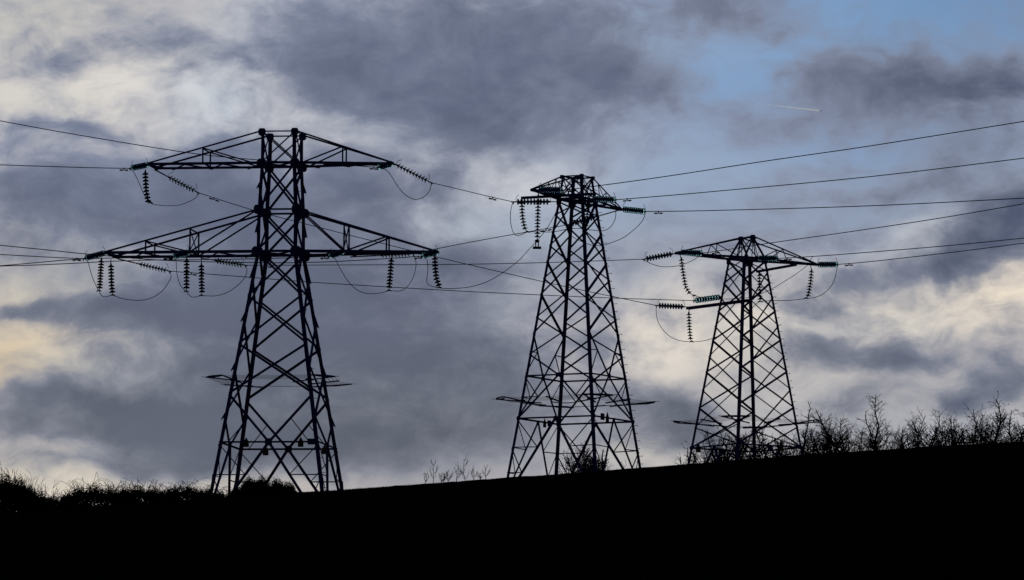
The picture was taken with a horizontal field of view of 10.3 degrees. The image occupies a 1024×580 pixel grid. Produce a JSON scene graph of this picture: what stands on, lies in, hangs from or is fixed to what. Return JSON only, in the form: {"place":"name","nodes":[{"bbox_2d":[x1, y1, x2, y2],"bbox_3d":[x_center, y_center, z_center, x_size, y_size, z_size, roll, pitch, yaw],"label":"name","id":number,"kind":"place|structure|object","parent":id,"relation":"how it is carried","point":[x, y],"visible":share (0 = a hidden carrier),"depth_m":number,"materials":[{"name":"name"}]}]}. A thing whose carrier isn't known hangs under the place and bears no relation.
{"place":"outdoors","nodes":[
{"label":"outdoors","id":0,"kind":"place"},
{"bbox_2d":[0,441,1023,579],"bbox_3d":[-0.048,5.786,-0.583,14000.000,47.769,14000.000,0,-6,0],"label":"hill","id":1,"kind":"structure","parent":0,"point":[956,512],"depth_m":138.27,"materials":[{"name":"black plant"}]},
{"bbox_2d":[0,462,36,512],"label":"bramble bush","id":2,"kind":"object","parent":1,"relation":"on","point":[8,488],"visible":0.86,"depth_m":225.82,"materials":[{"name":"black plant"}]},
{"bbox_2d":[1,477,57,511],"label":"bramble bush","id":3,"kind":"object","parent":1,"relation":"on","point":[46,503],"visible":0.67,"depth_m":226.89,"materials":[{"name":"black plant"}]},
{"bbox_2d":[36,489,85,507],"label":"bramble bush","id":4,"kind":"object","parent":1,"relation":"on","point":[58,504],"visible":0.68,"depth_m":227.59,"materials":[{"name":"black plant"}]},
{"bbox_2d":[56,472,142,507],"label":"bramble bush","id":5,"kind":"object","parent":1,"relation":"on","point":[95,495],"visible":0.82,"depth_m":227.75,"materials":[{"name":"black plant"}]},
{"bbox_2d":[97,477,189,503],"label":"bramble bush","id":6,"kind":"object","parent":1,"relation":"on","point":[153,495],"visible":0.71,"depth_m":228.79,"materials":[{"name":"black plant"}]},
{"bbox_2d":[151,478,224,499],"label":"bramble bush","id":7,"kind":"object","parent":1,"relation":"on","point":[191,494],"visible":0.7,"depth_m":229.84,"materials":[{"name":"black plant"}]},
{"bbox_2d":[182,484,244,496],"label":"bramble bush","id":8,"kind":"object","parent":1,"relation":"on","point":[220,494],"visible":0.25,"depth_m":232.03,"materials":[{"name":"black plant"}]},
{"bbox_2d":[226,474,299,496],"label":"bramble bush","id":9,"kind":"object","parent":1,"relation":"on","point":[249,486],"visible":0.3,"depth_m":247.69,"materials":[{"name":"black plant"}]},
{"bbox_2d":[105,128,433,493],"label":"lattice pylon","id":10,"kind":"object","parent":1,"relation":"on","point":[299,211],"visible":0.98,"depth_m":259.16,"materials":[{"name":"metal"}]},
{"bbox_2d":[82,246,106,260],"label":"insulator string","id":11,"kind":"object","parent":10,"relation":"attached to","point":[102,252],"visible":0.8,"depth_m":258.83,"materials":[{"name":"glass"}]},
{"bbox_2d":[0,254,81,260],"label":"power line","id":12,"kind":"object","parent":11,"relation":"attached to","point":[44,256],"visible":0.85,"depth_m":256.06,"materials":[{"name":"metal"}]},
{"bbox_2d":[96,257,103,291],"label":"insulator string","id":13,"kind":"object","parent":10,"relation":"hanging from","point":[100,273],"visible":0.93,"depth_m":259.94,"materials":[{"name":"ceramic"}]},
{"bbox_2d":[108,259,114,295],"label":"insulator string","id":14,"kind":"object","parent":10,"relation":"hanging from","point":[111,279],"visible":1,"depth_m":261.30,"materials":[{"name":"ceramic"}]},
{"bbox_2d":[85,259,170,300],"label":"jumper cable","id":15,"kind":"object","parent":14,"relation":"hanging from","point":[123,298],"visible":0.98,"depth_m":261.35,"materials":[{"name":"metal"}]},
{"bbox_2d":[129,159,148,170],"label":"insulator string","id":16,"kind":"object","parent":10,"relation":"attached to","point":[139,166],"visible":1,"depth_m":258.95,"materials":[{"name":"ceramic"}]},
{"bbox_2d":[0,164,128,170],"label":"power line","id":17,"kind":"object","parent":16,"relation":"attached to","point":[122,169],"visible":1,"depth_m":255.25,"materials":[{"name":"metal"}]},
{"bbox_2d":[118,258,171,273],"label":"insulator string","id":18,"kind":"object","parent":10,"relation":"attached to","point":[153,267],"visible":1,"depth_m":261.82,"materials":[{"name":"ceramic"}]},
{"bbox_2d":[172,271,691,300],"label":"power line","id":19,"kind":"object","parent":18,"relation":"attached to","point":[195,274],"visible":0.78,"depth_m":268.39,"materials":[{"name":"metal"}]},
{"bbox_2d":[142,169,152,203],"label":"insulator string","id":20,"kind":"object","parent":10,"relation":"hanging from","point":[145,173],"visible":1,"depth_m":260.34,"materials":[{"name":"ceramic"}]},
{"bbox_2d":[131,169,197,205],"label":"jumper cable","id":21,"kind":"object","parent":20,"relation":"hanging from","point":[163,205],"visible":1,"depth_m":260.75,"materials":[{"name":"metal"}]},
{"bbox_2d":[154,169,199,193],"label":"insulator string","id":22,"kind":"object","parent":10,"relation":"attached to","point":[181,184],"visible":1,"depth_m":261.86,"materials":[{"name":"ceramic"}]},
{"bbox_2d":[200,193,655,305],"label":"power line","id":23,"kind":"object","parent":22,"relation":"attached to","point":[407,249],"visible":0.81,"depth_m":269.74,"materials":[{"name":"metal"}]},
{"bbox_2d":[171,245,190,258],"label":"insulator string","id":24,"kind":"object","parent":10,"relation":"attached to","point":[180,254],"visible":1,"depth_m":258.02,"materials":[{"name":"glass"}]},
{"bbox_2d":[0,256,171,265],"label":"power line","id":25,"kind":"object","parent":24,"relation":"attached to","point":[86,258],"visible":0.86,"depth_m":252.76,"materials":[{"name":"metal"}]},
{"bbox_2d":[183,257,189,291],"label":"insulator string","id":26,"kind":"object","parent":10,"relation":"hanging from","point":[186,277],"visible":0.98,"depth_m":259.34,"materials":[{"name":"ceramic"}]},
{"bbox_2d":[173,257,246,296],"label":"jumper cable","id":27,"kind":"object","parent":26,"relation":"hanging from","point":[206,295],"visible":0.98,"depth_m":260.63,"materials":[{"name":"metal"}]},
{"bbox_2d":[198,258,204,296],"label":"insulator string","id":28,"kind":"object","parent":10,"relation":"hanging from","point":[201,275],"visible":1,"depth_m":260.68,"materials":[{"name":"ceramic"}]},
{"bbox_2d":[202,254,247,267],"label":"insulator string","id":29,"kind":"object","parent":10,"relation":"attached to","point":[235,264],"visible":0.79,"depth_m":261.42,"materials":[{"name":"ceramic"}]},
{"bbox_2d":[243,438,248,446],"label":"danger plate","id":30,"kind":"object","parent":10,"relation":"attached to","point":[246,443],"visible":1,"depth_m":256.41,"materials":[{"name":"black metal"}]},
{"bbox_2d":[298,437,303,446],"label":"danger plate","id":31,"kind":"object","parent":10,"relation":"attached to","point":[300,443],"visible":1,"depth_m":256.02,"materials":[{"name":"black metal"}]},
{"bbox_2d":[308,439,315,444],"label":"danger plate","id":32,"kind":"object","parent":10,"relation":"attached to","point":[311,441],"visible":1,"depth_m":255.94,"materials":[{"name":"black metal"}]},
{"bbox_2d":[322,445,325,453],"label":"danger plate","id":33,"kind":"object","parent":10,"relation":"attached to","point":[324,449],"visible":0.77,"depth_m":260.47,"materials":[{"name":"black metal"}]},
{"bbox_2d":[328,245,344,258],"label":"insulator string","id":34,"kind":"object","parent":10,"relation":"attached to","point":[337,253],"visible":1,"depth_m":257.26,"materials":[{"name":"glass"}]},
{"bbox_2d":[0,256,328,266],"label":"power line","id":35,"kind":"object","parent":34,"relation":"attached to","point":[170,259],"visible":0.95,"depth_m":248.39,"materials":[{"name":"metal"}]},
{"bbox_2d":[330,254,415,293],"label":"jumper cable","id":36,"kind":"object","parent":34,"relation":"hanging from","point":[373,293],"visible":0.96,"depth_m":257.99,"materials":[{"name":"metal"}]},
{"bbox_2d":[350,254,413,257],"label":"insulator string","id":37,"kind":"object","parent":10,"relation":"attached to","point":[396,255],"visible":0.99,"depth_m":259.55,"materials":[{"name":"ceramic"}]},
{"bbox_2d":[434,225,564,249],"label":"power line","id":38,"kind":"object","parent":37,"relation":"attached to","point":[503,236],"visible":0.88,"depth_m":258.45,"materials":[{"name":"metal"}]},
{"bbox_2d":[377,161,393,169],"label":"insulator string","id":39,"kind":"object","parent":10,"relation":"attached to","point":[385,165],"visible":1,"depth_m":257.96,"materials":[{"name":"ceramic"}]},
{"bbox_2d":[0,120,377,169],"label":"power line","id":40,"kind":"object","parent":39,"relation":"attached to","point":[376,168],"visible":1,"depth_m":247.31,"materials":[{"name":"metal"}]},
{"bbox_2d":[379,167,431,199],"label":"jumper cable","id":41,"kind":"object","parent":39,"relation":"hanging from","point":[400,189],"visible":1,"depth_m":258.08,"materials":[{"name":"metal"}]},
{"bbox_2d":[386,255,393,290],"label":"insulator string","id":42,"kind":"object","parent":10,"relation":"hanging from","point":[390,273],"visible":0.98,"depth_m":258.51,"materials":[{"name":"ceramic"}]},
{"bbox_2d":[394,160,432,184],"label":"insulator string","id":43,"kind":"object","parent":10,"relation":"attached to","point":[410,172],"visible":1,"depth_m":259.03,"materials":[{"name":"ceramic"}]},
{"bbox_2d":[431,182,510,201],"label":"power line","id":44,"kind":"object","parent":43,"relation":"attached to","point":[473,192],"visible":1,"depth_m":256.14,"materials":[{"name":"metal"}]},
{"bbox_2d":[420,246,438,258],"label":"insulator string","id":45,"kind":"object","parent":10,"relation":"attached to","point":[431,253],"visible":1,"depth_m":257.26,"materials":[{"name":"glass"}]},
{"bbox_2d":[0,245,421,262],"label":"power line","id":46,"kind":"object","parent":45,"relation":"attached to","point":[419,257],"visible":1,"depth_m":245.84,"materials":[{"name":"metal"}]},
{"bbox_2d":[432,256,441,288],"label":"insulator string","id":47,"kind":"object","parent":10,"relation":"hanging from","point":[435,269],"visible":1,"depth_m":258.20,"materials":[{"name":"ceramic"}]},
{"bbox_2d":[423,460,445,483],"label":"bare sapling","id":48,"kind":"object","parent":1,"relation":"on","point":[433,464],"visible":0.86,"depth_m":282.59,"materials":[{"name":"black plant"}]},
{"bbox_2d":[442,470,452,481],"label":"bare sapling","id":49,"kind":"object","parent":1,"relation":"on","point":[447,475],"visible":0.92,"depth_m":283.43,"materials":[{"name":"black plant"}]},
{"bbox_2d":[454,455,478,481],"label":"bare sapling","id":50,"kind":"object","parent":1,"relation":"on","point":[462,473],"visible":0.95,"depth_m":282.49,"materials":[{"name":"black plant"}]},
{"bbox_2d":[476,466,491,478],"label":"bare sapling","id":51,"kind":"object","parent":1,"relation":"on","point":[480,477],"visible":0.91,"depth_m":285.63,"materials":[{"name":"black plant"}]},
{"bbox_2d":[496,174,658,476],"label":"lattice pylon","id":52,"kind":"object","parent":1,"relation":"on","point":[572,199],"visible":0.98,"depth_m":253.98,"materials":[{"name":"metal"}]},
{"bbox_2d":[519,199,529,232],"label":"insulator string","id":53,"kind":"object","parent":52,"relation":"hanging from","point":[523,219],"visible":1,"depth_m":253.56,"materials":[{"name":"ceramic"}]},
{"bbox_2d":[510,203,615,235],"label":"jumper cable","id":54,"kind":"object","parent":53,"relation":"hanging from","point":[564,229],"visible":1,"depth_m":252.64,"materials":[{"name":"metal"}]},
{"bbox_2d":[511,197,555,204],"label":"insulator string","id":55,"kind":"object","parent":52,"relation":"attached to","point":[547,201],"visible":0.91,"depth_m":254.12,"materials":[{"name":"glass"}]},
{"bbox_2d":[533,191,540,248],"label":"insulator string","id":56,"kind":"object","parent":52,"relation":"hanging from","point":[537,226],"visible":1,"depth_m":251.10,"materials":[{"name":"glass"}]},
{"bbox_2d":[422,191,561,288],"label":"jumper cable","id":57,"kind":"object","parent":56,"relation":"hanging from","point":[502,272],"visible":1,"depth_m":254.56,"materials":[{"name":"metal"}]},
{"bbox_2d":[533,182,563,192],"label":"insulator string","id":58,"kind":"object","parent":52,"relation":"attached to","point":[541,189],"visible":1,"depth_m":249.98,"materials":[{"name":"glass"}]},
{"bbox_2d":[566,121,1023,191],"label":"power line","id":59,"kind":"object","parent":58,"relation":"attached to","point":[792,157],"visible":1,"depth_m":237.97,"materials":[{"name":"metal"}]},
{"bbox_2d":[583,195,590,229],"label":"insulator string","id":60,"kind":"object","parent":52,"relation":"hanging from","point":[586,217],"visible":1,"depth_m":251.90,"materials":[{"name":"glass"}]},
{"bbox_2d":[568,210,618,225],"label":"insulator string","id":61,"kind":"object","parent":52,"relation":"attached to","point":[579,221],"visible":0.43,"depth_m":257.82,"materials":[{"name":"metal"}]},
{"bbox_2d":[600,413,604,419],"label":"danger plate","id":62,"kind":"object","parent":52,"relation":"attached to","point":[602,416],"visible":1,"depth_m":251.71,"materials":[{"name":"metal"}]},
{"bbox_2d":[591,192,616,202],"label":"insulator string","id":63,"kind":"object","parent":52,"relation":"attached to","point":[608,199],"visible":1,"depth_m":253.42,"materials":[{"name":"glass"}]},
{"bbox_2d":[616,158,1023,201],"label":"power line","id":64,"kind":"object","parent":63,"relation":"attached to","point":[819,181],"visible":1,"depth_m":242.52,"materials":[{"name":"metal"}]},
{"bbox_2d":[622,202,645,214],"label":"insulator string","id":65,"kind":"object","parent":52,"relation":"attached to","point":[633,210],"visible":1,"depth_m":257.46,"materials":[{"name":"glass"}]},
{"bbox_2d":[568,214,644,245],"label":"jumper cable","id":66,"kind":"object","parent":65,"relation":"hanging from","point":[616,240],"visible":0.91,"depth_m":257.07,"materials":[{"name":"metal"}]},
{"bbox_2d":[646,198,1023,213],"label":"power line","id":67,"kind":"object","parent":65,"relation":"attached to","point":[831,207],"visible":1,"depth_m":247.36,"materials":[{"name":"metal"}]},
{"bbox_2d":[558,440,608,473],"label":"bare bush","id":68,"kind":"object","parent":1,"relation":"on","point":[588,465],"visible":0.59,"depth_m":268.44,"materials":[{"name":"black plant"}]},
{"bbox_2d":[596,449,625,469],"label":"bare bush","id":69,"kind":"object","parent":1,"relation":"on","point":[606,461],"visible":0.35,"depth_m":270.53,"materials":[{"name":"black plant"}]},
{"bbox_2d":[675,448,702,464],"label":"bare bush","id":70,"kind":"object","parent":1,"relation":"on","point":[687,456],"visible":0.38,"depth_m":292.50,"materials":[{"name":"black plant"}]},
{"bbox_2d":[681,426,746,462],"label":"bare bush","id":71,"kind":"object","parent":1,"relation":"on","point":[713,455],"visible":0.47,"depth_m":290.48,"materials":[{"name":"black plant"}]},
{"bbox_2d":[722,431,766,458],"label":"bare bush","id":72,"kind":"object","parent":1,"relation":"on","point":[743,457],"visible":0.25,"depth_m":293.68,"materials":[{"name":"black plant"}]},
{"bbox_2d":[670,235,819,463],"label":"lattice pylon","id":73,"kind":"object","parent":1,"relation":"on","point":[745,260],"visible":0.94,"depth_m":275.04,"materials":[{"name":"metal"}]},
{"bbox_2d":[643,248,675,260],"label":"insulator string","id":74,"kind":"object","parent":73,"relation":"attached to","point":[661,255],"visible":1,"depth_m":272.93,"materials":[{"name":"glass"}]},
{"bbox_2d":[248,259,642,267],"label":"power line","id":75,"kind":"object","parent":74,"relation":"attached to","point":[269,266],"visible":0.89,"depth_m":267.52,"materials":[{"name":"metal"}]},
{"bbox_2d":[654,301,686,309],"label":"insulator string","id":76,"kind":"object","parent":73,"relation":"attached to","point":[675,306],"visible":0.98,"depth_m":277.42,"materials":[{"name":"glass"}]},
{"bbox_2d":[679,255,696,296],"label":"insulator string","id":77,"kind":"object","parent":73,"relation":"hanging from","point":[683,274],"visible":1,"depth_m":273.18,"materials":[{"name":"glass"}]},
{"bbox_2d":[693,258,811,298],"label":"jumper cable","id":78,"kind":"object","parent":77,"relation":"hanging from","point":[763,292],"visible":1,"depth_m":273.14,"materials":[{"name":"metal"}]},
{"bbox_2d":[687,312,693,342],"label":"insulator string","id":79,"kind":"object","parent":73,"relation":"hanging from","point":[689,329],"visible":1,"depth_m":277.48,"materials":[{"name":"glass"}]},
{"bbox_2d":[679,245,703,255],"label":"insulator string","id":80,"kind":"object","parent":73,"relation":"attached to","point":[691,252],"visible":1,"depth_m":272.14,"materials":[{"name":"glass"}]},
{"bbox_2d":[644,254,700,266],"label":"jumper cable","id":81,"kind":"object","parent":80,"relation":"hanging from","point":[671,266],"visible":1,"depth_m":272.12,"materials":[{"name":"metal"}]},
{"bbox_2d":[704,203,1023,253],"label":"power line","id":82,"kind":"object","parent":80,"relation":"attached to","point":[860,230],"visible":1,"depth_m":262.98,"materials":[{"name":"metal"}]},
{"bbox_2d":[692,294,720,302],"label":"insulator string","id":83,"kind":"object","parent":73,"relation":"attached to","point":[713,297],"visible":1,"depth_m":275.03,"materials":[{"name":"glass"}]},
{"bbox_2d":[719,448,724,453],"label":"danger plate","id":84,"kind":"object","parent":73,"relation":"attached to","point":[721,450],"visible":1,"depth_m":276.10,"materials":[{"name":"metal"}]},
{"bbox_2d":[757,273,761,301],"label":"insulator string","id":85,"kind":"object","parent":73,"relation":"hanging from","point":[759,281],"visible":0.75,"depth_m":280.54,"materials":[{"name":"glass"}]},
{"bbox_2d":[756,251,777,260],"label":"insulator string","id":86,"kind":"object","parent":73,"relation":"attached to","point":[767,258],"visible":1,"depth_m":273.93,"materials":[{"name":"glass"}]},
{"bbox_2d":[778,238,1023,259],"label":"power line","id":87,"kind":"object","parent":86,"relation":"attached to","point":[898,249],"visible":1,"depth_m":266.75,"materials":[{"name":"metal"}]},
{"bbox_2d":[779,441,783,450],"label":"danger plate","id":88,"kind":"object","parent":73,"relation":"attached to","point":[781,446],"visible":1,"depth_m":273.35,"materials":[{"name":"black metal"}]},
{"bbox_2d":[804,265,813,298],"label":"insulator string","id":89,"kind":"object","parent":73,"relation":"hanging from","point":[810,280],"visible":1,"depth_m":277.54,"materials":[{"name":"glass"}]},
{"bbox_2d":[656,269,836,341],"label":"jumper cable","id":90,"kind":"object","parent":89,"relation":"hanging from","point":[748,312],"visible":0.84,"depth_m":277.41,"materials":[{"name":"metal"}]},
{"bbox_2d":[817,258,838,266],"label":"insulator string","id":91,"kind":"object","parent":73,"relation":"attached to","point":[827,264],"visible":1,"depth_m":276.98,"materials":[{"name":"glass"}]},
{"bbox_2d":[839,243,1023,265],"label":"power line","id":92,"kind":"object","parent":91,"relation":"attached to","point":[851,264],"visible":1,"depth_m":271.63,"materials":[{"name":"metal"}]},
{"bbox_2d":[739,423,797,458],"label":"bare bush","id":93,"kind":"object","parent":1,"relation":"on","point":[765,448],"visible":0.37,"depth_m":290.56,"materials":[{"name":"black plant"}]},
{"bbox_2d":[774,401,822,455],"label":"bare tree","id":94,"kind":"object","parent":1,"relation":"on","point":[808,417],"visible":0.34,"depth_m":295.51,"materials":[{"name":"black plant"}]},
{"bbox_2d":[784,423,855,454],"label":"bare bush","id":95,"kind":"object","parent":1,"relation":"on","point":[814,446],"visible":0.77,"depth_m":290.56,"materials":[{"name":"black plant"}]},
{"bbox_2d":[798,408,879,453],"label":"bare tree","id":96,"kind":"object","parent":1,"relation":"on","point":[841,443],"visible":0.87,"depth_m":290.62,"materials":[{"name":"black plant"}]},
{"bbox_2d":[832,394,913,450],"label":"bare tree","id":97,"kind":"object","parent":1,"relation":"on","point":[877,439],"visible":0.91,"depth_m":290.75,"materials":[{"name":"black plant"}]},
{"bbox_2d":[876,426,919,449],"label":"bare tree","id":98,"kind":"object","parent":1,"relation":"on","point":[902,443],"visible":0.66,"depth_m":290.57,"materials":[{"name":"black plant"}]},
{"bbox_2d":[890,407,958,447],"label":"bare bush","id":99,"kind":"object","parent":1,"relation":"on","point":[918,436],"visible":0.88,"depth_m":292.75,"materials":[{"name":"black plant"}]},
{"bbox_2d":[924,414,984,445],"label":"bare bush","id":100,"kind":"object","parent":1,"relation":"on","point":[961,431],"visible":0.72,"depth_m":292.63,"materials":[{"name":"black plant"}]},
{"bbox_2d":[948,419,991,444],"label":"bare tree","id":101,"kind":"object","parent":1,"relation":"on","point":[972,434],"visible":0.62,"depth_m":292.87,"materials":[{"name":"black plant"}]},
{"bbox_2d":[947,391,1023,444],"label":"bare tree","id":102,"kind":"object","parent":1,"relation":"on","point":[984,438],"visible":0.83,"depth_m":291.67,"materials":[{"name":"black plant"}]},
{"bbox_2d":[987,409,1023,442],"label":"bare tree","id":103,"kind":"object","parent":1,"relation":"on","point":[1021,438],"visible":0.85,"depth_m":291.59,"materials":[{"name":"black plant"}]},
{"bbox_2d":[0,0,1023,511],"label":"sky","id":104,"kind":"structure","parent":0,"point":[502,99],"materials":[{"name":"grey"}]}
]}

